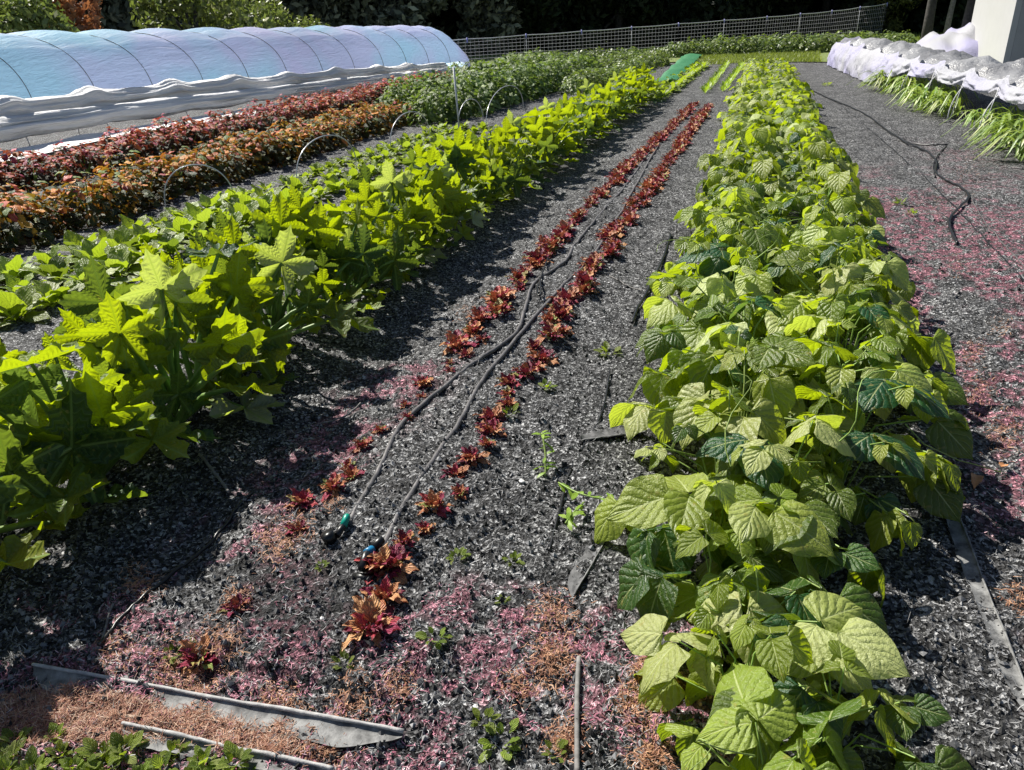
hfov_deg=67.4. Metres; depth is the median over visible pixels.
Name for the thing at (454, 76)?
marker post
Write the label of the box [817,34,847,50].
hedge bush
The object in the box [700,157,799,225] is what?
bean plant
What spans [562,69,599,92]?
leafy bush
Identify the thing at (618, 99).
zucchini plant
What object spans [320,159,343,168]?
young brassica
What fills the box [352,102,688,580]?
drip hose
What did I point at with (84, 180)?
leaf lettuce
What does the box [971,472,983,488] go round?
dead leaf
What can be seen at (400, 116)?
wire hoop
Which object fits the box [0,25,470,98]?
caterpillar tunnel
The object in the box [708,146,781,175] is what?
bean plant
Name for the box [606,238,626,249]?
radicchio plant
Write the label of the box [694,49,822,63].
grass strip
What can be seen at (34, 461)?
zucchini plant
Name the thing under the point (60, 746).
leafy weed
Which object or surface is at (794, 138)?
bean plant
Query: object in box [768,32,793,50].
hedge bush
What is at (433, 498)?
radicchio plant
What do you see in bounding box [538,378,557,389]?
weed
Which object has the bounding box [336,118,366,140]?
leaf lettuce
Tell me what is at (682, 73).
brassica
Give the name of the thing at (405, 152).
young brassica
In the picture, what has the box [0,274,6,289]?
young brassica
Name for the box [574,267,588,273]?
radicchio plant
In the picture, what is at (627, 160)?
radicchio plant
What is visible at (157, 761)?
leafy weed
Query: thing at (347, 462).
radicchio plant
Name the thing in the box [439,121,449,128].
young brassica
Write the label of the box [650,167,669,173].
radicchio plant
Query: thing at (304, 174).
young brassica
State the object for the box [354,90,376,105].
red lettuce
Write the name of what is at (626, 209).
radicchio plant
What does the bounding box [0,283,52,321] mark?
young brassica
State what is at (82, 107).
fleece row cover
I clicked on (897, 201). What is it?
weed
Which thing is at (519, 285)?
radicchio plant
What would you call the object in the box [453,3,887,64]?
net fence
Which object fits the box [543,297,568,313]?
radicchio plant
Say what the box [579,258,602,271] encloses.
radicchio plant
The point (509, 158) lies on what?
zucchini plant
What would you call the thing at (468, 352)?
radicchio plant
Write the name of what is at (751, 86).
bean plant
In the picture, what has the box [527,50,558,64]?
potato plant
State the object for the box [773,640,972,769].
bean plant
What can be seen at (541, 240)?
radicchio plant
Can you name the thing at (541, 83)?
potato plant
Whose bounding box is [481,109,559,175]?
zucchini plant
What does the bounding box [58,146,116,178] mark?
red lettuce
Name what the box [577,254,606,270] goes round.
radicchio plant
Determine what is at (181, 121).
red lettuce
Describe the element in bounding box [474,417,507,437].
radicchio plant
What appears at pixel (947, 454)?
bean tendril
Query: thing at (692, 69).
brassica
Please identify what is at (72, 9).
shrub
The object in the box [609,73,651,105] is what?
zucchini plant
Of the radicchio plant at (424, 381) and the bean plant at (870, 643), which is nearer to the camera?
the bean plant at (870, 643)
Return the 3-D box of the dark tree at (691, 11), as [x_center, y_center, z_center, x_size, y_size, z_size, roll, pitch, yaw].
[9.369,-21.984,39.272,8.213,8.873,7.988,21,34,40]
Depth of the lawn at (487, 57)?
36.41 m
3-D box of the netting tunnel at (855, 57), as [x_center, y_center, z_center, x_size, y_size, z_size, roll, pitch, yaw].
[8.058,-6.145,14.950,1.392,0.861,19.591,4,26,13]
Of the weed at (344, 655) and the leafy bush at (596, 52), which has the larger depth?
the leafy bush at (596, 52)
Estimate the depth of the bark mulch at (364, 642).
2.10 m
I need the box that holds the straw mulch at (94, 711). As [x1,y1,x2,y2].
[0,678,300,756]
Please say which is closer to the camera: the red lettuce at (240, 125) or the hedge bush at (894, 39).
the red lettuce at (240, 125)
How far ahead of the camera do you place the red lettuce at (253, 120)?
12.80 m
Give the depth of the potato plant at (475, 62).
17.18 m
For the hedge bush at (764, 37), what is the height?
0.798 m
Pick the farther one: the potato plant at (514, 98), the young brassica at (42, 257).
the potato plant at (514, 98)
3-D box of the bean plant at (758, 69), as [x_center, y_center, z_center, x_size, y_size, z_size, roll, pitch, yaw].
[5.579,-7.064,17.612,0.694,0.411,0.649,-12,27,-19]
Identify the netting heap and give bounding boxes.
[916,22,977,56]
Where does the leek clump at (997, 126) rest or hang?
on the soil ground at (878, 162)
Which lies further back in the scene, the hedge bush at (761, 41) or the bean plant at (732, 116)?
the hedge bush at (761, 41)
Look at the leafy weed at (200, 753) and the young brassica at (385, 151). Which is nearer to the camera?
the leafy weed at (200, 753)
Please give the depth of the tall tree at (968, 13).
25.01 m
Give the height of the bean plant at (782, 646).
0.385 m
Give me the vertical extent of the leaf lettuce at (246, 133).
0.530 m
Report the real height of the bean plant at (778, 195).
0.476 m
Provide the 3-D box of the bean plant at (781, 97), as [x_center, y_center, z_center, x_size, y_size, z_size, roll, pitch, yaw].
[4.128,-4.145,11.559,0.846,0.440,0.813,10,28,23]
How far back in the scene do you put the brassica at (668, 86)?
16.79 m
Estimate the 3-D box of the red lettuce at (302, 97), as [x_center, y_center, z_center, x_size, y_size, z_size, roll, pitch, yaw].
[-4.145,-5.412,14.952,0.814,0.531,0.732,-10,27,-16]
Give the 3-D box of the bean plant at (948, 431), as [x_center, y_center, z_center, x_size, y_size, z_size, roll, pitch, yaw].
[1.259,0.096,2.849,0.909,0.499,0.919,-9,26,-14]
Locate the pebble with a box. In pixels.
[437,761,445,767]
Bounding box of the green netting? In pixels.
[656,53,700,80]
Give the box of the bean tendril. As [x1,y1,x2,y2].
[905,424,1000,472]
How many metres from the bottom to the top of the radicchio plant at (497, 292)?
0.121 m
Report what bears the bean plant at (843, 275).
on the soil ground at (878, 162)
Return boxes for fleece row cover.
[0,62,452,160]
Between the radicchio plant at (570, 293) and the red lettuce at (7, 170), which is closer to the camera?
the radicchio plant at (570, 293)
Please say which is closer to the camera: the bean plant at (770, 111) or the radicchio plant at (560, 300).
the radicchio plant at (560, 300)
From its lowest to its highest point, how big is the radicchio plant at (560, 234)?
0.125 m
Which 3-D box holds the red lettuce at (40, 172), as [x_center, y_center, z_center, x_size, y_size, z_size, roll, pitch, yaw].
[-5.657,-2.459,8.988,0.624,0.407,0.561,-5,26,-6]
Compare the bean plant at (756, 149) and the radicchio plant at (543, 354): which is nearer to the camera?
the radicchio plant at (543, 354)
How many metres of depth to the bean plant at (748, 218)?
4.83 m
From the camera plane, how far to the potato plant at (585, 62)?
20.70 m
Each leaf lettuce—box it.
[0,183,43,243]
[0,190,63,252]
[0,239,7,251]
[2,180,58,222]
[22,197,81,238]
[42,176,99,216]
[44,170,135,230]
[78,176,117,204]
[86,168,159,217]
[93,150,161,191]
[116,166,181,208]
[131,153,182,185]
[143,152,211,198]
[160,146,205,178]
[165,148,231,189]
[180,147,218,174]
[193,138,242,163]
[201,144,249,184]
[216,127,266,164]
[218,145,264,177]
[231,131,286,172]
[239,128,277,156]
[254,127,306,165]
[268,116,311,150]
[276,127,319,160]
[289,116,322,140]
[293,125,334,154]
[303,112,352,151]
[313,117,334,137]
[315,110,343,130]
[321,116,356,145]
[323,108,358,130]
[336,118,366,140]
[342,101,370,130]
[344,105,388,138]
[356,101,377,115]
[361,108,390,133]
[365,102,390,118]
[370,102,401,129]
[380,104,407,126]
[390,99,420,124]
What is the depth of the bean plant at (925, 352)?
3.41 m
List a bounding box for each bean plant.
[594,381,853,557]
[607,373,834,596]
[609,342,858,500]
[617,518,786,706]
[620,611,851,769]
[626,325,833,473]
[635,273,767,393]
[646,222,818,323]
[652,218,816,327]
[654,239,774,352]
[657,663,861,769]
[659,295,842,416]
[665,214,788,304]
[667,478,889,641]
[673,180,780,224]
[677,186,790,253]
[679,212,789,262]
[685,562,910,751]
[687,186,779,246]
[690,369,933,611]
[695,145,782,194]
[695,159,767,201]
[696,136,787,189]
[697,195,779,240]
[699,166,782,205]
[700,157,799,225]
[706,126,782,177]
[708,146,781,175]
[714,122,778,144]
[714,123,777,156]
[715,119,778,140]
[716,94,756,120]
[719,113,780,141]
[722,94,770,119]
[722,99,778,125]
[722,102,769,124]
[722,109,774,123]
[722,125,789,154]
[723,86,773,111]
[724,111,755,123]
[725,81,762,103]
[725,234,955,378]
[726,101,771,116]
[728,90,767,109]
[728,96,774,116]
[729,85,766,104]
[730,110,778,128]
[732,83,767,99]
[735,80,770,94]
[736,68,768,82]
[736,73,768,84]
[736,89,779,104]
[737,75,761,91]
[738,136,776,165]
[738,338,972,502]
[739,71,763,82]
[739,112,784,126]
[741,62,766,74]
[742,63,764,69]
[746,72,770,79]
[747,58,765,62]
[747,386,965,561]
[748,319,932,431]
[757,181,876,226]
[760,221,915,301]
[761,237,913,298]
[763,99,808,110]
[765,72,788,78]
[765,298,968,411]
[766,58,778,64]
[766,61,794,67]
[766,81,814,95]
[766,170,885,226]
[766,184,877,250]
[767,69,793,74]
[767,80,809,91]
[768,63,790,69]
[768,80,800,88]
[768,94,822,108]
[768,140,851,187]
[769,126,835,142]
[770,71,799,79]
[770,240,921,337]
[771,89,812,108]
[771,99,818,119]
[771,107,818,119]
[771,159,869,199]
[772,86,814,108]
[772,89,807,101]
[773,74,796,79]
[773,91,819,117]
[773,94,819,114]
[773,104,792,116]
[773,122,831,150]
[773,131,844,155]
[773,200,887,276]
[773,215,873,292]
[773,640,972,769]
[774,116,832,136]
[775,77,789,80]
[776,112,833,138]
[776,135,858,187]
[777,93,809,104]
[779,118,808,145]
[779,128,836,161]
[779,132,852,181]
[780,134,835,182]
[783,148,831,179]
[783,162,857,193]
[786,179,863,216]
[789,263,913,350]
[791,200,884,248]
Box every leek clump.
[848,66,899,90]
[875,72,940,95]
[886,80,964,110]
[900,80,979,100]
[904,87,974,117]
[941,102,1023,129]
[941,107,1023,148]
[961,114,1023,161]
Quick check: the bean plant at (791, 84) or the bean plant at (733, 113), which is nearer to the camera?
the bean plant at (733, 113)
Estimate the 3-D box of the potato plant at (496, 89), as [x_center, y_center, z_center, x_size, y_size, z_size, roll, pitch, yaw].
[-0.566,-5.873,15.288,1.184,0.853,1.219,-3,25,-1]
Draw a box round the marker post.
[453,67,459,127]
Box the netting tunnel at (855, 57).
[827,36,1023,153]
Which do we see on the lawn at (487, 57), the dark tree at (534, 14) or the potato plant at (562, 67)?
the dark tree at (534, 14)
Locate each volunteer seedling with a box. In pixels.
[531,430,556,477]
[558,482,617,500]
[558,501,585,530]
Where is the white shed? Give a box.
[971,0,1023,62]
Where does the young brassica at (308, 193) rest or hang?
on the soil ground at (878, 162)
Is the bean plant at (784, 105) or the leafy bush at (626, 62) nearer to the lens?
the bean plant at (784, 105)
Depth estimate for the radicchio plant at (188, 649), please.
2.15 m
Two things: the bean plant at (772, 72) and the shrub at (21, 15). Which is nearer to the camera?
the bean plant at (772, 72)
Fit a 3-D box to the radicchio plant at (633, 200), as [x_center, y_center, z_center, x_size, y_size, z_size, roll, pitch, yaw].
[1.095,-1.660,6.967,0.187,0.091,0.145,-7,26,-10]
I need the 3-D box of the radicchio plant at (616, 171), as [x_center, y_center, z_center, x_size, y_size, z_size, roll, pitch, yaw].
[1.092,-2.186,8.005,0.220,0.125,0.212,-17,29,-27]
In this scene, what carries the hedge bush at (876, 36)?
on the lawn at (487, 57)
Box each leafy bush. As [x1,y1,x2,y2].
[557,72,589,94]
[560,51,575,59]
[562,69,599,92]
[572,68,606,89]
[574,48,596,61]
[585,67,612,85]
[587,46,607,61]
[596,68,617,85]
[598,58,610,69]
[599,52,621,65]
[599,67,619,81]
[600,56,614,67]
[602,64,624,75]
[605,47,622,57]
[609,61,633,73]
[610,65,627,74]
[611,54,629,65]
[616,61,635,69]
[618,46,640,58]
[618,53,634,59]
[619,59,639,68]
[627,53,639,60]
[628,59,641,68]
[630,58,651,69]
[634,53,659,67]
[637,48,650,55]
[641,56,653,68]
[645,50,670,65]
[647,46,665,54]
[648,49,671,65]
[649,55,663,67]
[659,42,683,57]
[670,46,692,56]
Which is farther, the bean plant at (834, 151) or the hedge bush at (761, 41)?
the hedge bush at (761, 41)
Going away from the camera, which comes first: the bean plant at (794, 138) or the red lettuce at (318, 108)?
the bean plant at (794, 138)
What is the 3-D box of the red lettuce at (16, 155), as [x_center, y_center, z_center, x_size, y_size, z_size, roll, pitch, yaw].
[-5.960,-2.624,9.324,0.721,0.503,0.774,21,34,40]
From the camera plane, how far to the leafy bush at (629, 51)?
29.06 m
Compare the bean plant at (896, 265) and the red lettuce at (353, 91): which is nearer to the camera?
the bean plant at (896, 265)
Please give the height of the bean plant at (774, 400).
0.505 m
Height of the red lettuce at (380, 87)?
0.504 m
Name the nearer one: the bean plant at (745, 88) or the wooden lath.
the wooden lath
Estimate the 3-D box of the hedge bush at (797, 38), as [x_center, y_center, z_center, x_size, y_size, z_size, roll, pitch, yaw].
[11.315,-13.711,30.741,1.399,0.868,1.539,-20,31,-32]
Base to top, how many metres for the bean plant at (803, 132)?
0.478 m
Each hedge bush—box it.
[666,41,694,56]
[678,37,704,48]
[680,39,710,55]
[691,35,720,53]
[693,39,722,55]
[707,33,736,51]
[709,38,740,54]
[722,34,749,50]
[722,37,753,54]
[733,37,761,53]
[741,36,768,52]
[747,37,775,52]
[753,34,778,52]
[763,35,793,53]
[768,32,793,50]
[771,33,807,52]
[779,31,811,51]
[788,34,821,52]
[805,33,829,50]
[806,34,836,52]
[810,32,842,50]
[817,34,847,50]
[829,32,858,50]
[843,30,869,38]
[850,32,872,38]
[864,32,883,38]
[866,31,884,37]
[875,29,900,37]
[880,31,907,41]
[891,33,918,42]
[897,29,918,42]
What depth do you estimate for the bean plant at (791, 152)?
7.25 m
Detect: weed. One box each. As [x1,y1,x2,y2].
[0,726,33,749]
[0,737,25,757]
[0,751,21,769]
[13,745,54,769]
[44,722,66,743]
[44,739,74,763]
[58,753,84,769]
[71,753,101,769]
[74,738,111,762]
[85,743,124,769]
[107,730,149,766]
[132,761,152,769]
[145,750,177,769]
[159,739,190,760]
[162,644,181,663]
[183,758,203,769]
[187,745,223,769]
[202,756,226,769]
[208,740,253,769]
[314,559,329,571]
[330,648,354,669]
[415,626,452,649]
[446,547,470,564]
[470,707,500,733]
[478,718,520,763]
[495,594,511,602]
[501,550,525,565]
[502,403,520,416]
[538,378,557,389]
[541,738,567,762]
[593,341,621,355]
[892,197,906,205]
[906,208,917,214]
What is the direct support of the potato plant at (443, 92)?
on the soil ground at (878, 162)
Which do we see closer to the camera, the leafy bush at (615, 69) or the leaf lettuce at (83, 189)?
the leaf lettuce at (83, 189)
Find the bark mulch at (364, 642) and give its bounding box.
[0,158,1023,769]
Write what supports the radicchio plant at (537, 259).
on the soil ground at (878, 162)
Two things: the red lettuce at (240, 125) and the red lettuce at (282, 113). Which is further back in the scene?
the red lettuce at (282, 113)
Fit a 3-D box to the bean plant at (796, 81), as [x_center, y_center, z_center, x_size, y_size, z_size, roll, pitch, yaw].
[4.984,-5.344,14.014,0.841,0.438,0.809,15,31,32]
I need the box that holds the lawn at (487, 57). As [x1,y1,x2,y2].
[467,36,919,64]
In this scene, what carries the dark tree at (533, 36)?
on the lawn at (487, 57)
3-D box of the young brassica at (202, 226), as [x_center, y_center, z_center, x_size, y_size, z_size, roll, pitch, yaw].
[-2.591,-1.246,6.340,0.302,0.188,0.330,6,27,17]
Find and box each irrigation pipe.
[96,491,254,645]
[548,370,610,550]
[631,233,671,323]
[813,90,969,243]
[839,104,1023,281]
[878,124,946,145]
[933,144,947,177]
[970,196,1023,266]
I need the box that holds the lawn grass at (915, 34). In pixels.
[881,30,942,42]
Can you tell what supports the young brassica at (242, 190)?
on the soil ground at (878, 162)
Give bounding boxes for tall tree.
[920,0,936,39]
[943,0,955,33]
[961,0,975,27]
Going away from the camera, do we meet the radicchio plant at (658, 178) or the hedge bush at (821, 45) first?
the radicchio plant at (658, 178)
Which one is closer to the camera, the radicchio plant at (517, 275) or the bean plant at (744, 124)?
the radicchio plant at (517, 275)
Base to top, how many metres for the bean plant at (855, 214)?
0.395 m
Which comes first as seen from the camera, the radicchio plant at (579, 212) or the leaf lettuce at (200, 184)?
the radicchio plant at (579, 212)
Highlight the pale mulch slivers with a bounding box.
[0,228,1023,769]
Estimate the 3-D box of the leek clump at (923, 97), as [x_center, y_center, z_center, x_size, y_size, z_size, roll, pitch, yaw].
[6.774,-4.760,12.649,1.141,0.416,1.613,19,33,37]
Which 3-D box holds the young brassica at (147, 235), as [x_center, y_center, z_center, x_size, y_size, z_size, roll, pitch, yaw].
[-3.000,-1.223,6.326,0.464,0.198,0.428,-20,31,-33]
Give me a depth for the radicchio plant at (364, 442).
3.16 m
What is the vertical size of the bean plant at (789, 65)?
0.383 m
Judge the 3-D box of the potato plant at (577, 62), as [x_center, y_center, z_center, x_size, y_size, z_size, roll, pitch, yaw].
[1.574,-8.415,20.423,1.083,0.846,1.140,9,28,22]
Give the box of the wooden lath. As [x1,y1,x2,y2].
[574,655,580,769]
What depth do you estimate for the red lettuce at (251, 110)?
13.50 m
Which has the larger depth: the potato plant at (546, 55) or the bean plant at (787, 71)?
the potato plant at (546, 55)
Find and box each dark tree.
[0,0,131,30]
[89,0,245,31]
[248,0,346,26]
[320,0,449,33]
[449,0,522,54]
[455,0,575,48]
[494,0,609,52]
[554,0,679,49]
[569,6,650,45]
[624,0,747,46]
[716,0,827,40]
[773,0,842,34]
[775,0,885,37]
[852,0,921,33]
[906,0,967,33]
[917,0,961,30]
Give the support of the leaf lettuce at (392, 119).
on the soil ground at (878, 162)
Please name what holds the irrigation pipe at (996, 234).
on the soil ground at (878, 162)
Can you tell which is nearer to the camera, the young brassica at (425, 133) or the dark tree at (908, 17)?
the young brassica at (425, 133)
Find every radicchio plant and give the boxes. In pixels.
[175,632,219,681]
[218,592,250,617]
[283,488,318,513]
[284,519,309,536]
[317,472,346,502]
[339,458,355,468]
[340,463,366,483]
[342,593,402,651]
[347,436,374,453]
[354,543,405,585]
[359,574,407,603]
[366,542,419,584]
[369,424,389,435]
[392,529,420,546]
[398,411,415,421]
[399,400,411,407]
[411,375,433,389]
[414,489,453,517]
[415,392,426,398]
[415,520,435,535]
[439,329,478,356]
[439,463,468,478]
[442,366,454,372]
[445,358,453,365]
[450,483,468,499]
[452,444,490,466]
[456,347,476,358]
[461,320,483,337]
[466,306,497,325]
[472,332,490,344]
[473,404,507,425]
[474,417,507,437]
[477,436,496,448]
[480,285,513,306]
[483,298,511,318]
[493,287,516,301]
[494,372,521,386]
[495,395,517,408]
[496,385,515,397]
[505,267,528,280]
[510,276,527,285]
[510,361,539,379]
[512,280,524,290]
[513,265,533,276]
[521,255,553,265]
[522,247,550,259]
[525,348,558,364]
[526,338,543,353]
[526,360,546,371]
[531,262,544,268]
[534,320,564,341]
[535,234,551,248]
[538,310,560,323]
[539,242,559,254]
[542,237,565,248]
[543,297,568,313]
[546,286,584,303]
[549,228,572,241]
[549,301,575,322]
[552,219,576,234]
[557,324,573,334]
[566,209,587,220]
[568,270,600,288]
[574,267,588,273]
[574,281,599,293]
[575,216,583,221]
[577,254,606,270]
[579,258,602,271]
[582,196,599,205]
[583,204,592,208]
[584,251,603,262]
[587,267,596,276]
[588,194,602,199]
[593,188,611,197]
[594,227,624,239]
[595,230,616,240]
[600,242,621,256]
[603,219,624,229]
[603,225,624,234]
[605,169,625,178]
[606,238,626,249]
[609,162,628,171]
[610,179,623,184]
[610,222,625,232]
[611,174,629,181]
[617,212,639,226]
[617,219,628,225]
[618,158,635,164]
[619,162,634,170]
[621,166,631,173]
[621,206,632,214]
[622,196,641,206]
[626,203,639,209]
[631,148,646,156]
[631,190,652,199]
[635,153,646,160]
[636,178,655,189]
[638,199,651,206]
[640,183,663,192]
[641,145,654,151]
[645,175,665,184]
[645,188,658,195]
[647,136,656,141]
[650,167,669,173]
[650,169,668,180]
[653,166,669,171]
[654,131,668,140]
[654,135,666,142]
[660,130,669,135]
[660,154,674,161]
[665,149,681,155]
[669,150,677,158]
[671,142,683,149]
[672,138,683,145]
[673,146,684,153]
[698,111,710,117]
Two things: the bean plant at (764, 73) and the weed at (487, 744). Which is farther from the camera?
the bean plant at (764, 73)
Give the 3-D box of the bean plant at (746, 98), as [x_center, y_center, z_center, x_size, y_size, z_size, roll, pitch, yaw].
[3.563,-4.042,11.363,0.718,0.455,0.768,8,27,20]
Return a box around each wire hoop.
[164,164,232,206]
[296,135,356,177]
[390,111,430,145]
[459,99,483,121]
[486,85,523,126]
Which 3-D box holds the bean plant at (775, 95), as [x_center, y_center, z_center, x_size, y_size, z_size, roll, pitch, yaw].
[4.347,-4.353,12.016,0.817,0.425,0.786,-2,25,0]
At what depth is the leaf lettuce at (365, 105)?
13.14 m
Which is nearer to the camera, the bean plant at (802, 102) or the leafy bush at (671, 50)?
the bean plant at (802, 102)
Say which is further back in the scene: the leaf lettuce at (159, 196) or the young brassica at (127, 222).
the leaf lettuce at (159, 196)
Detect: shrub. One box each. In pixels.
[0,0,80,33]
[52,0,103,31]
[128,0,276,30]
[201,3,278,28]
[245,0,330,27]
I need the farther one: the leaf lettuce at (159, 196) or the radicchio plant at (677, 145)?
the radicchio plant at (677, 145)
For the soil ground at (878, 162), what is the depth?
3.04 m
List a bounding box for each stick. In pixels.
[99,603,113,644]
[198,453,229,492]
[321,402,360,423]
[609,275,642,290]
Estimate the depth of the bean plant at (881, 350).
2.96 m
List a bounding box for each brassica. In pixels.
[0,255,37,280]
[0,272,46,292]
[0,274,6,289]
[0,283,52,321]
[0,321,16,326]
[14,280,84,308]
[18,255,73,284]
[23,243,73,270]
[46,258,133,288]
[50,230,107,257]
[68,237,110,267]
[87,244,143,276]
[88,229,130,240]
[97,225,149,251]
[116,224,178,249]
[116,240,166,268]
[118,214,156,228]
[144,210,174,231]
[151,232,185,255]
[155,214,207,239]
[163,201,198,218]
[174,202,227,228]
[178,221,207,246]
[198,191,229,210]
[210,204,228,214]
[210,211,251,235]
[213,187,241,201]
[227,192,265,213]
[227,201,258,224]
[229,186,264,194]
[244,184,280,198]
[251,191,275,213]
[256,181,280,192]
[259,187,312,208]
[271,174,298,188]
[285,176,314,190]
[294,172,314,179]
[298,188,321,201]
[302,185,334,198]
[304,178,320,186]
[306,161,327,176]
[317,166,338,181]
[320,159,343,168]
[322,174,345,193]
[329,156,350,166]
[333,165,344,176]
[340,167,359,179]
[340,175,351,186]
[345,147,368,160]
[347,160,366,169]
[351,157,372,164]
[354,159,379,174]
[362,146,378,154]
[363,152,384,162]
[371,159,392,172]
[375,144,385,151]
[378,140,397,146]
[378,143,405,155]
[378,147,395,160]
[385,156,398,166]
[392,154,408,164]
[394,137,419,149]
[399,148,415,156]
[402,133,413,141]
[411,137,429,146]
[412,133,423,138]
[413,143,428,151]
[419,129,429,136]
[421,125,439,132]
[426,132,437,138]
[429,138,443,148]
[430,123,443,129]
[432,134,446,141]
[434,130,449,135]
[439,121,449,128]
[441,127,454,132]
[449,122,461,129]
[459,121,468,128]
[470,124,482,132]
[477,121,488,129]
[652,93,665,99]
[656,88,669,96]
[661,81,681,91]
[664,84,676,91]
[671,78,686,86]
[678,71,689,78]
[685,68,699,75]
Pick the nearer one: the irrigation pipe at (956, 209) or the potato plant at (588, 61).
the irrigation pipe at (956, 209)
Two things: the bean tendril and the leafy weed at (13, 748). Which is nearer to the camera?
the leafy weed at (13, 748)
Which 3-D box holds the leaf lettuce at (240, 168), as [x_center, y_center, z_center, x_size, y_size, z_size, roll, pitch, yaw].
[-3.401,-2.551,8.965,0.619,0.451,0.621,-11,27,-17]
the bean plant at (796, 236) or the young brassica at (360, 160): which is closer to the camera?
the bean plant at (796, 236)
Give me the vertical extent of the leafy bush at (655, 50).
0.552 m
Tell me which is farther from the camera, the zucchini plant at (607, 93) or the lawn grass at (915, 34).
the lawn grass at (915, 34)
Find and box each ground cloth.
[31,663,403,746]
[121,721,333,769]
[568,496,618,596]
[581,427,646,440]
[946,519,1023,709]
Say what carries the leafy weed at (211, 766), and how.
on the soil ground at (878, 162)
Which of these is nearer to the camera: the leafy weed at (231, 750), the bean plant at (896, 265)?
the leafy weed at (231, 750)
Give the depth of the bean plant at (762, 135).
7.57 m
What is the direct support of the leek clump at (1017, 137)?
on the soil ground at (878, 162)
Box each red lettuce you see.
[0,148,54,183]
[0,156,23,188]
[0,171,11,195]
[0,172,31,193]
[5,157,60,190]
[28,150,69,173]
[39,155,86,182]
[49,139,94,172]
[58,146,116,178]
[77,140,119,165]
[87,142,136,170]
[95,126,145,162]
[107,128,161,164]
[119,125,166,151]
[134,119,170,145]
[137,135,174,160]
[150,113,199,141]
[155,127,195,155]
[168,123,211,150]
[175,115,215,136]
[186,121,228,145]
[199,117,220,138]
[204,109,241,134]
[208,119,243,141]
[221,108,256,128]
[225,118,253,135]
[238,104,269,128]
[239,111,274,132]
[249,99,278,118]
[249,106,285,131]
[266,105,284,111]
[268,105,295,127]
[271,94,304,114]
[275,103,312,122]
[286,93,319,115]
[292,98,318,119]
[304,96,330,117]
[306,93,331,110]
[309,95,342,116]
[318,87,345,110]
[324,94,352,113]
[333,93,359,110]
[344,87,364,97]
[346,93,364,106]
[352,81,373,96]
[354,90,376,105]
[357,88,382,103]
[364,83,392,104]
[375,78,398,98]
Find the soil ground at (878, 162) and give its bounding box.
[0,62,1023,769]
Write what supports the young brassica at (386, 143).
on the soil ground at (878, 162)
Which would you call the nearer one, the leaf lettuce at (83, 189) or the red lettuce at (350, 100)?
the leaf lettuce at (83, 189)
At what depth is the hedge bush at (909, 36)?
30.08 m
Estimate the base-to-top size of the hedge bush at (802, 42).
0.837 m
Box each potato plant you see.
[373,77,423,118]
[381,77,425,109]
[386,70,440,110]
[400,82,459,126]
[418,69,459,106]
[420,67,450,90]
[420,86,467,122]
[429,70,485,119]
[435,66,496,115]
[441,71,469,80]
[442,61,467,74]
[443,68,458,83]
[451,71,500,111]
[455,61,491,80]
[464,59,496,77]
[468,66,513,109]
[472,58,507,73]
[478,65,520,106]
[483,62,512,75]
[493,61,538,101]
[495,56,513,69]
[495,69,526,101]
[498,55,529,66]
[499,53,529,68]
[506,60,549,95]
[509,50,541,64]
[509,58,548,97]
[519,61,557,94]
[525,47,547,63]
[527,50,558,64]
[532,64,560,92]
[533,60,563,88]
[542,54,579,84]
[544,55,574,82]
[556,51,590,77]
[557,54,582,84]
[563,49,594,71]
[574,51,602,70]
[580,52,603,69]
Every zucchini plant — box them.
[0,309,221,525]
[0,340,135,571]
[28,239,299,423]
[117,208,378,410]
[195,191,388,342]
[255,184,425,304]
[324,198,429,288]
[340,159,458,262]
[374,146,493,241]
[399,125,502,227]
[439,132,545,197]
[440,138,531,211]
[466,116,551,184]
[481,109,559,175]
[492,107,584,168]
[528,102,591,157]
[529,116,583,163]
[538,97,593,146]
[554,95,610,139]
[557,78,621,126]
[558,97,613,136]
[570,88,622,135]
[581,84,640,117]
[582,81,633,119]
[599,76,642,113]
[600,71,647,111]
[608,76,649,104]
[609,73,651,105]
[619,62,661,103]
[626,66,660,97]
[634,66,662,94]
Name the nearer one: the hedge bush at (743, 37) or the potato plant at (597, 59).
the potato plant at (597, 59)
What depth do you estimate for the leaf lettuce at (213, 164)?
8.55 m
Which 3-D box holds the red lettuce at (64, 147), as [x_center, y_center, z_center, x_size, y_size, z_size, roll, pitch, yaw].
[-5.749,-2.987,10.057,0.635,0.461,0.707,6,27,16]
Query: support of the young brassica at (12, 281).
on the soil ground at (878, 162)
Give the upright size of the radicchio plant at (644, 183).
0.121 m
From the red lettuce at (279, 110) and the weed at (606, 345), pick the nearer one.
the weed at (606, 345)
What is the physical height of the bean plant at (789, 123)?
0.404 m
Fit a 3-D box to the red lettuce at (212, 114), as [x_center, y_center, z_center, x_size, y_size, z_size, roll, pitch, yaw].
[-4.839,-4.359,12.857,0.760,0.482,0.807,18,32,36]
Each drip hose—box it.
[320,141,658,545]
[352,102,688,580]
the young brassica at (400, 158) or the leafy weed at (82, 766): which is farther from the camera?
the young brassica at (400, 158)
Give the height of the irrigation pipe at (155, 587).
0.032 m
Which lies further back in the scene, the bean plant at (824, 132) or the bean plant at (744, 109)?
the bean plant at (744, 109)
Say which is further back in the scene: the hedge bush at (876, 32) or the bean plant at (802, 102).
the hedge bush at (876, 32)
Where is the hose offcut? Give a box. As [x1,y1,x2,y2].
[536,255,549,295]
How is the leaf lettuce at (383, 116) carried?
on the soil ground at (878, 162)
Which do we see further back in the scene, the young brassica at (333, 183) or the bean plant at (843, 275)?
the young brassica at (333, 183)

